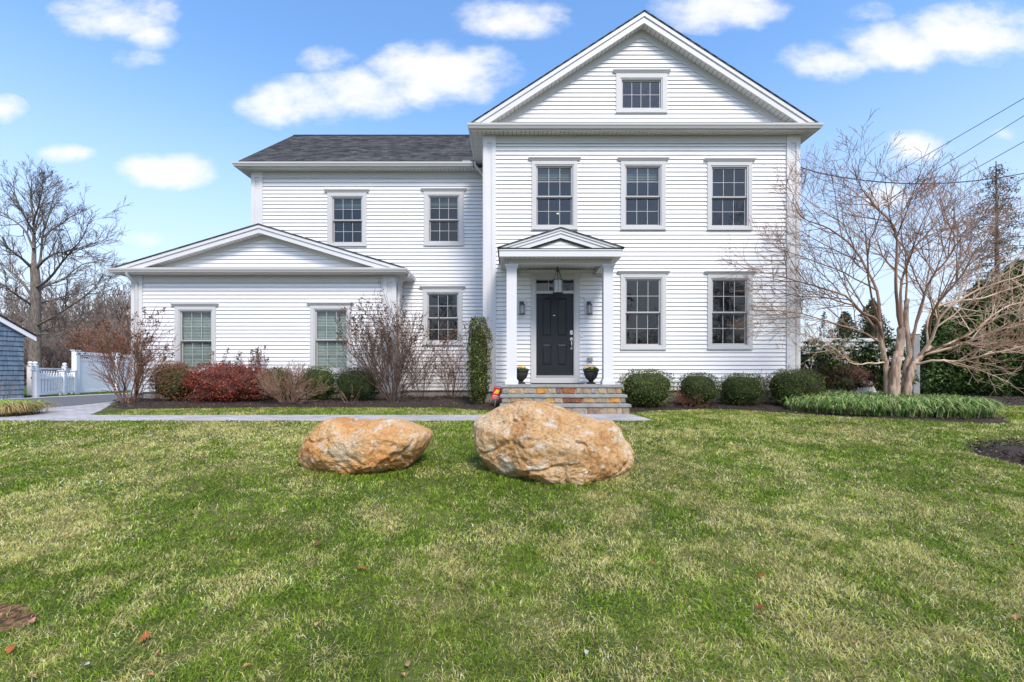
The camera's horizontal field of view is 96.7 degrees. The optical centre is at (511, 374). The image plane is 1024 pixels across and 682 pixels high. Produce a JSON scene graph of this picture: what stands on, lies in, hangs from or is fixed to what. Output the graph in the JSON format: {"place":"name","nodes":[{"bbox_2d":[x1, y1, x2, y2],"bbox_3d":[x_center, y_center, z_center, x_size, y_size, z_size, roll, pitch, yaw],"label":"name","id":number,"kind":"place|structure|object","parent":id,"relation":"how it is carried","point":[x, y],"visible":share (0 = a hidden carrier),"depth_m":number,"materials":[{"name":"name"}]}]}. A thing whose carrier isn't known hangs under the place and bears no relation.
{"place":"outdoors","nodes":[
{"label":"outdoors","id":0,"kind":"place"},
{"bbox_2d":[0,400,65,416],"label":"ornamental grass","id":1,"kind":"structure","parent":0,"point":[15,407],"depth_m":8.80,"materials":[{"name":"green plant"}]},
{"bbox_2d":[1,393,133,407],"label":"driveway","id":2,"kind":"structure","parent":0,"point":[79,400],"depth_m":14.38,"materials":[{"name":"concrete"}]},
{"bbox_2d":[24,390,130,397],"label":"verge grass","id":3,"kind":"structure","parent":0,"point":[68,394],"depth_m":18.33,"materials":[{"name":"green plant"}]},
{"bbox_2d":[0,382,1023,681],"bbox_3d":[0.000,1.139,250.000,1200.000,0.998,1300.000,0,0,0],"label":"ground","id":4,"kind":"structure","parent":0,"point":[788,672],"depth_m":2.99,"materials":[{"name":"plant"}]},
{"bbox_2d":[0,377,18,399],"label":"bare shrub","id":5,"kind":"object","parent":4,"relation":"on","point":[10,391],"visible":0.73,"depth_m":9.65,"materials":[{"name":"brown plant"}]},
{"bbox_2d":[6,644,15,652],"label":"fallen leaf","id":6,"kind":"object","parent":4,"relation":"on","point":[9,649],"visible":1,"depth_m":2.21,"materials":[{"name":"orange plant"}]},
{"bbox_2d":[0,314,37,398],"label":"blue shed","id":7,"kind":"structure","parent":4,"relation":"on","point":[13,334],"depth_m":14.71,"materials":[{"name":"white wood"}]},
{"bbox_2d":[0,604,37,632],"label":"bare soil","id":8,"kind":"structure","parent":4,"relation":"on","point":[17,615],"depth_m":2.52,"materials":[{"name":"brown soil"}]},
{"bbox_2d":[27,361,70,395],"bbox_3d":[-18.885,0.142,19.354,0.195,1.295,4.715,0,0,-18],"label":"picket fence","id":9,"kind":"object","parent":4,"relation":"on","point":[31,367],"visible":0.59,"depth_m":17.26,"materials":[{"name":"white plastic"}]},
{"bbox_2d":[31,370,78,396],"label":"picket gate","id":10,"kind":"structure","parent":4,"relation":"on","point":[44,384],"depth_m":16.81,"materials":[{"name":"white plastic"}]},
{"bbox_2d":[1,393,126,399],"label":"kerb","id":11,"kind":"structure","parent":4,"relation":"on","point":[61,396],"depth_m":16.12,"materials":[{"name":"grey concrete"}]},
{"bbox_2d":[0,263,130,384],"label":"distant woodland","id":12,"kind":"object","parent":4,"relation":"on","point":[54,355],"visible":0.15,"depth_m":45.26,"materials":[{"name":"brown plant"}]},
{"bbox_2d":[0,155,132,373],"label":"bare tree","id":13,"kind":"object","parent":4,"relation":"on","point":[35,327],"visible":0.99,"depth_m":29.55,"materials":[{"name":"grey plant"}]},
{"bbox_2d":[58,316,130,360],"bbox_3d":[-22.197,-1.225,25.697,4.042,4.068,4.952,0,0,44],"label":"rusty tree","id":14,"kind":"object","parent":4,"relation":"on","point":[74,343],"visible":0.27,"depth_m":24.44,"materials":[{"name":"brown plant"}]},
{"bbox_2d":[70,350,130,393],"bbox_3d":[-18.353,-0.065,20.665,0.240,1.910,4.191,0,0,-12],"label":"privacy fence","id":15,"kind":"object","parent":4,"relation":"on","point":[86,382],"visible":0.5,"depth_m":19.61,"materials":[{"name":"white plastic"}]},
{"bbox_2d":[136,630,150,642],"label":"fallen leaf","id":16,"kind":"object","parent":4,"relation":"on","point":[147,635],"visible":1,"depth_m":2.31,"materials":[{"name":"orange plant"}]},
{"bbox_2d":[111,396,499,409],"bbox_3d":[-5.413,0.685,11.490,10.560,0.212,3.311,0,0,3],"label":"mulch bed","id":17,"kind":"object","parent":4,"relation":"on","point":[408,404],"visible":0.54,"depth_m":10.59,"materials":[{"name":"brown soil"}]},
{"bbox_2d":[71,304,184,402],"bbox_3d":[-9.090,-0.542,10.819,2.536,2.445,1.980,0,0,0],"label":"bare shrub","id":18,"kind":"object","parent":17,"relation":"on","point":[139,373],"visible":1,"depth_m":10.73,"materials":[{"name":"brown plant"}]},
{"bbox_2d":[147,360,198,400],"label":"rusty shrub","id":19,"kind":"object","parent":17,"relation":"on","point":[169,385],"visible":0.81,"depth_m":10.91,"materials":[{"name":"green plant"}]},
{"bbox_2d":[177,361,273,402],"bbox_3d":[-6.876,0.179,11.132,2.260,1.038,1.376,0,0,0],"label":"red shrub","id":20,"kind":"object","parent":17,"relation":"on","point":[221,382],"visible":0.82,"depth_m":10.73,"materials":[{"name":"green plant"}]},
{"bbox_2d":[208,345,294,400],"bbox_3d":[-6.526,-0.075,11.251,2.548,1.424,1.429,0,0,0],"label":"bare shrub","id":21,"kind":"object","parent":17,"relation":"on","point":[257,362],"visible":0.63,"depth_m":11.25,"materials":[{"name":"brown plant"}]},
{"bbox_2d":[260,366,294,399],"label":"boxwood","id":22,"kind":"object","parent":17,"relation":"on","point":[279,372],"visible":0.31,"depth_m":11.25,"materials":[{"name":"green plant"}]},
{"bbox_2d":[249,360,335,403],"bbox_3d":[-5.134,0.164,10.708,1.869,1.046,1.360,0,0,0],"label":"bare shrub","id":23,"kind":"object","parent":17,"relation":"on","point":[296,384],"visible":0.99,"depth_m":10.73,"materials":[{"name":"brown plant"}]},
{"bbox_2d":[298,365,337,399],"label":"boxwood","id":24,"kind":"object","parent":17,"relation":"on","point":[325,375],"visible":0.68,"depth_m":11.12,"materials":[{"name":"green plant"}]},
{"bbox_2d":[337,385,362,404],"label":"bare shrub","id":25,"kind":"object","parent":17,"relation":"on","point":[350,395],"visible":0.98,"depth_m":10.65,"materials":[{"name":"plant"}]},
{"bbox_2d":[331,365,381,400],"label":"boxwood","id":26,"kind":"object","parent":17,"relation":"on","point":[345,382],"visible":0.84,"depth_m":11.03,"materials":[{"name":"green plant"}]},
{"bbox_2d":[326,280,476,400],"bbox_3d":[-2.576,-0.861,11.179,3.781,3.044,2.395,0,0,-26],"label":"bare shrub","id":27,"kind":"object","parent":17,"relation":"on","point":[389,353],"visible":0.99,"depth_m":11.01,"materials":[{"name":"brown plant"}]},
{"bbox_2d":[403,343,448,397],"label":"bare shrub","id":28,"kind":"object","parent":17,"relation":"on","point":[423,386],"visible":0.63,"depth_m":11.80,"materials":[{"name":"brown plant"}]},
{"bbox_2d":[421,335,492,397],"bbox_3d":[-1.378,-0.273,11.845,1.918,1.796,1.714,0,0,0],"label":"bare shrub","id":29,"kind":"object","parent":17,"relation":"on","point":[453,373],"visible":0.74,"depth_m":11.69,"materials":[{"name":"brown plant"}]},
{"bbox_2d":[462,316,493,403],"bbox_3d":[-0.771,-0.313,10.597,0.694,2.107,0.717,0,0,27],"label":"columnar evergreen","id":30,"kind":"object","parent":17,"relation":"on","point":[478,364],"visible":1,"depth_m":10.45,"materials":[{"name":"green plant"}]},
{"bbox_2d":[491,387,501,403],"bbox_3d":[-0.338,0.542,10.255,0.262,0.540,0.028,0,0,0],"label":"yard sign","id":31,"kind":"object","parent":17,"relation":"on","point":[496,393],"visible":0.99,"depth_m":10.24,"materials":[{"name":"red plastic"}]},
{"bbox_2d":[0,401,653,420],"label":"walkway","id":32,"kind":"structure","parent":4,"relation":"on","point":[77,412],"depth_m":8.55,"materials":[{"name":"concrete"}]},
{"bbox_2d":[298,417,432,475],"bbox_3d":[-1.704,0.824,5.286,1.537,0.654,1.036,0,0,0],"label":"boulder","id":33,"kind":"object","parent":4,"relation":"on","point":[346,445],"visible":0.86,"depth_m":4.92,"materials":[{"name":"beige stone"}]},
{"bbox_2d":[107,10,823,401],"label":"house","id":34,"kind":"structure","parent":4,"relation":"on","point":[625,176],"depth_m":11.11,"materials":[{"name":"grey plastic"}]},
{"bbox_2d":[171,304,218,372],"bbox_3d":[-8.334,-0.944,12.024,1.249,1.859,0.213,0,0,0],"label":"window","id":35,"kind":"structure","parent":34,"relation":"in","point":[180,310],"depth_m":12.03,"materials":[{"name":"grey plastic"}]},
{"bbox_2d":[307,303,354,373],"bbox_3d":[-4.770,-0.964,12.024,1.255,1.872,0.213,0,0,0],"label":"window","id":36,"kind":"structure","parent":34,"relation":"in","point":[326,309],"depth_m":12.02,"materials":[{"name":"grey plastic"}]},
{"bbox_2d":[324,189,369,245],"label":"window","id":37,"kind":"structure","parent":34,"relation":"in","point":[332,194],"depth_m":12.76,"materials":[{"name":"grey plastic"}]},
{"bbox_2d":[420,286,465,344],"bbox_3d":[-1.946,-1.661,12.824,1.286,1.659,0.213,0,0,0],"label":"window","id":38,"kind":"structure","parent":34,"relation":"in","point":[427,290],"depth_m":12.76,"materials":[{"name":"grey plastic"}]},
{"bbox_2d":[421,188,466,245],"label":"window","id":39,"kind":"structure","parent":34,"relation":"in","point":[439,195],"depth_m":12.76,"materials":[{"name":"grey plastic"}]},
{"bbox_2d":[517,298,525,314],"bbox_3d":[0.237,-1.656,10.991,0.215,0.432,0.182,0,0,0],"label":"wall lantern","id":40,"kind":"object","parent":34,"relation":"attached to","point":[521,306],"depth_m":11.05,"materials":[{"name":"grey metal"}]},
{"bbox_2d":[528,157,580,229],"bbox_3d":[1.038,-4.405,11.124,1.284,1.755,0.213,0,0,0],"label":"window","id":41,"kind":"structure","parent":34,"relation":"in","point":[548,165],"depth_m":11.08,"materials":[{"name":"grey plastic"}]},
{"bbox_2d":[536,294,573,374],"bbox_3d":[1.048,-0.982,11.116,0.915,1.993,0.117,0,0,0],"label":"front door","id":42,"kind":"structure","parent":34,"relation":"in","point":[554,313],"depth_m":11.13,"materials":[{"name":"paint"}]},
{"bbox_2d":[553,266,562,294],"bbox_3d":[1.068,-2.233,10.620,0.247,0.687,0.247,0,0,0],"label":"hanging lantern","id":43,"kind":"object","parent":34,"relation":"hanging from","point":[557,286],"visible":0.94,"depth_m":10.56,"materials":[{"name":"grey metal"}]},
{"bbox_2d":[584,298,592,314],"bbox_3d":[1.865,-1.656,10.991,0.210,0.432,0.182,0,0,0],"label":"wall lantern","id":44,"kind":"object","parent":34,"relation":"attached to","point":[588,306],"depth_m":11.05,"materials":[{"name":"grey metal"}]},
{"bbox_2d":[613,69,670,112],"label":"window","id":45,"kind":"structure","parent":34,"relation":"in","point":[660,76],"depth_m":11.06,"materials":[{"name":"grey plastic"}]},
{"bbox_2d":[617,157,669,229],"bbox_3d":[3.195,-4.402,11.124,1.263,1.749,0.213,0,0,0],"label":"window","id":46,"kind":"structure","parent":34,"relation":"in","point":[647,165],"depth_m":11.08,"materials":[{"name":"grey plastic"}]},
{"bbox_2d":[617,271,669,349],"bbox_3d":[3.199,-1.568,11.124,1.280,1.916,0.213,0,0,0],"label":"window","id":47,"kind":"structure","parent":34,"relation":"in","point":[660,276],"depth_m":11.06,"materials":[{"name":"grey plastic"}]},
{"bbox_2d":[703,158,756,229],"bbox_3d":[5.300,-4.388,11.124,1.261,1.740,0.213,0,0,0],"label":"window","id":48,"kind":"structure","parent":34,"relation":"in","point":[746,164],"depth_m":11.06,"materials":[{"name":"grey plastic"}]},
{"bbox_2d":[704,271,756,348],"bbox_3d":[5.307,-1.568,11.124,1.260,1.904,0.213,0,0,0],"label":"window","id":49,"kind":"structure","parent":34,"relation":"in","point":[712,275],"depth_m":11.08,"materials":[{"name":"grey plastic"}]},
{"bbox_2d":[801,98,1023,226],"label":"overhead wire","id":50,"kind":"object","parent":34,"relation":"attached to","point":[941,146],"visible":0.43,"depth_m":19.96,"materials":[{"name":"black"}]},
{"bbox_2d":[802,116,1022,251],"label":"overhead wire","id":51,"kind":"object","parent":34,"relation":"attached to","point":[941,166],"visible":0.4,"depth_m":20.50,"materials":[{"name":"black"}]},
{"bbox_2d":[802,168,1023,183],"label":"overhead wire","id":52,"kind":"object","parent":34,"relation":"attached to","point":[909,183],"visible":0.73,"depth_m":12.43,"materials":[{"name":"black"}]},
{"bbox_2d":[804,142,1022,262],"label":"overhead wire","id":53,"kind":"object","parent":34,"relation":"attached to","point":[938,189],"visible":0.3,"depth_m":20.55,"materials":[{"name":"black"}]},
{"bbox_2d":[806,178,1023,297],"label":"overhead wire","id":54,"kind":"object","parent":34,"relation":"attached to","point":[909,241],"visible":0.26,"depth_m":25.27,"materials":[{"name":"black"}]},
{"bbox_2d":[473,401,634,485],"bbox_3d":[0.463,0.741,5.181,1.808,0.898,1.254,0,0,0],"label":"boulder","id":55,"kind":"object","parent":4,"relation":"on","point":[545,442],"visible":0.84,"depth_m":4.77,"materials":[{"name":"beige stone"}]},
{"bbox_2d":[500,384,630,413],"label":"stone steps","id":56,"kind":"structure","parent":4,"relation":"on","point":[594,398],"depth_m":9.44,"materials":[{"name":"stone"}]},
{"bbox_2d":[517,366,528,383],"bbox_3d":[0.218,-0.004,10.697,0.389,0.435,0.378,0,0,35],"label":"planter","id":57,"kind":"object","parent":56,"relation":"on","point":[522,373],"visible":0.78,"depth_m":10.59,"materials":[{"name":"black ceramic"}]},
{"bbox_2d":[531,383,583,383],"bbox_3d":[1.060,0.204,10.720,1.200,0.014,0.600,0,0,0],"label":"doormat","id":58,"kind":"object","parent":56,"relation":"on","point":[557,383],"visible":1,"depth_m":10.42,"materials":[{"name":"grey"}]},
{"bbox_2d":[583,366,598,383],"bbox_3d":[1.858,0.000,10.700,0.375,0.427,0.374,0,0,-33],"label":"planter","id":59,"kind":"object","parent":56,"relation":"on","point":[590,373],"visible":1,"depth_m":10.59,"materials":[{"name":"black ceramic"}]},
{"bbox_2d":[818,311,829,337],"bbox_3d":[20.558,-1.731,30.008,1.344,5.034,1.535,0,0,-43],"label":"cedar tree","id":60,"kind":"object","parent":4,"relation":"on","point":[823,317],"visible":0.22,"depth_m":30.01,"materials":[{"name":"green plant"}]},
{"bbox_2d":[628,394,1023,423],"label":"mulch bed","id":61,"kind":"object","parent":4,"relation":"on","point":[996,420],"visible":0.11,"depth_m":9.92,"materials":[{"name":"brown soil"}]},
{"bbox_2d":[109,394,1023,461],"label":"mulch chips","id":62,"kind":"object","parent":61,"relation":"on","point":[981,442],"visible":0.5,"depth_m":10.30,"materials":[{"name":"brown wood"}]},
{"bbox_2d":[617,368,676,406],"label":"boxwood","id":63,"kind":"object","parent":61,"relation":"on","point":[641,388],"visible":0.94,"depth_m":9.92,"materials":[{"name":"green plant"}]},
{"bbox_2d":[670,389,712,407],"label":"bare shrub","id":64,"kind":"object","parent":61,"relation":"on","point":[679,399],"visible":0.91,"depth_m":10.09,"materials":[{"name":"brown plant"}]},
{"bbox_2d":[675,372,721,405],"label":"boxwood","id":65,"kind":"object","parent":61,"relation":"on","point":[693,385],"visible":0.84,"depth_m":10.15,"materials":[{"name":"green plant"}]},
{"bbox_2d":[717,372,768,404],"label":"boxwood","id":66,"kind":"object","parent":61,"relation":"on","point":[739,389],"visible":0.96,"depth_m":10.21,"materials":[{"name":"green plant"}]},
{"bbox_2d":[755,369,776,404],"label":"bare shrub","id":67,"kind":"object","parent":61,"relation":"on","point":[768,381],"visible":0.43,"depth_m":10.54,"materials":[{"name":"plant"}]},
{"bbox_2d":[763,362,826,405],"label":"boxwood","id":68,"kind":"object","parent":61,"relation":"on","point":[786,383],"visible":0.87,"depth_m":10.03,"materials":[{"name":"green plant"}]},
{"bbox_2d":[801,338,851,388],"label":"rhododendron","id":69,"kind":"object","parent":61,"relation":"on","point":[817,357],"visible":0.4,"depth_m":11.86,"materials":[{"name":"green plant"}]},
{"bbox_2d":[819,363,876,393],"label":"brown shrub","id":70,"kind":"object","parent":61,"relation":"on","point":[846,381],"visible":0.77,"depth_m":11.55,"materials":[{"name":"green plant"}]},
{"bbox_2d":[816,336,883,391],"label":"rhododendron","id":71,"kind":"object","parent":61,"relation":"on","point":[852,355],"visible":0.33,"depth_m":12.25,"materials":[{"name":"green plant"}]},
{"bbox_2d":[714,109,1023,396],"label":"bare tree","id":72,"kind":"object","parent":61,"relation":"on","point":[891,381],"visible":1,"depth_m":9.60,"materials":[{"name":"brown plant"}]},
{"bbox_2d":[848,337,921,392],"bbox_3d":[10.020,-0.188,12.304,1.700,1.675,1.490,0,0,0],"label":"rhododendron","id":73,"kind":"object","parent":61,"relation":"on","point":[889,342],"visible":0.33,"depth_m":12.15,"materials":[{"name":"green plant"}]},
{"bbox_2d":[777,389,1012,418],"bbox_3d":[7.609,0.544,9.401,3.880,0.429,3.457,0,0,20],"label":"liriope groundcover","id":74,"kind":"object","parent":61,"relation":"on","point":[881,404],"visible":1,"depth_m":8.42,"materials":[{"name":"green plant"}]},
{"bbox_2d":[920,305,990,394],"bbox_3d":[13.368,-0.702,13.994,2.471,2.928,2.620,0,0,0],"label":"arborvitae","id":75,"kind":"object","parent":61,"relation":"on","point":[931,376],"visible":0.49,"depth_m":13.51,"materials":[{"name":"green plant"}]},
{"bbox_2d":[934,279,1023,395],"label":"arborvitae","id":76,"kind":"object","parent":61,"relation":"on","point":[978,318],"visible":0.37,"depth_m":13.04,"materials":[{"name":"green plant"}]},
{"bbox_2d":[979,259,1023,396],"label":"arborvitae","id":77,"kind":"object","parent":61,"relation":"on","point":[1017,380],"visible":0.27,"depth_m":12.67,"materials":[{"name":"green plant"}]},
{"bbox_2d":[1010,330,1023,385],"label":"arborvitae","id":78,"kind":"object","parent":61,"relation":"on","point":[1020,351],"visible":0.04,"depth_m":12.43,"materials":[{"name":"green plant"}]},
{"bbox_2d":[826,311,861,337],"bbox_3d":[18.788,-1.411,25.907,3.960,4.466,3.896,0,0,0],"label":"cedar tree","id":79,"kind":"object","parent":4,"relation":"on","point":[844,331],"visible":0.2,"depth_m":25.76,"materials":[{"name":"green plant"}]},
{"bbox_2d":[801,331,920,393],"bbox_3d":[9.418,-0.238,13.230,4.761,2.056,0.220,0,0,0],"label":"vinyl fence","id":80,"kind":"object","parent":4,"relation":"on","point":[916,352],"visible":0.09,"depth_m":13.18,"materials":[{"name":"white plastic"}]},
{"bbox_2d":[849,298,895,337],"bbox_3d":[18.912,-1.627,24.031,3.179,4.897,3.568,0,0,0],"label":"cedar tree","id":81,"kind":"object","parent":4,"relation":"on","point":[868,328],"visible":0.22,"depth_m":23.80,"materials":[{"name":"green plant"}]},
{"bbox_2d":[920,161,1023,334],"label":"spruce tree","id":82,"kind":"object","parent":4,"relation":"on","point":[997,254],"visible":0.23,"depth_m":17.44,"materials":[{"name":"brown plant"}]},
{"bbox_2d":[974,445,1023,464],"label":"mulch bed","id":83,"kind":"object","parent":4,"relation":"on","point":[1014,449],"visible":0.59,"depth_m":5.62,"materials":[{"name":"brown soil"}]},
{"bbox_2d":[0,0,1023,339],"label":"sky","id":84,"kind":"structure","parent":0,"point":[150,104],"materials":[{"name":"blue"}]}
]}

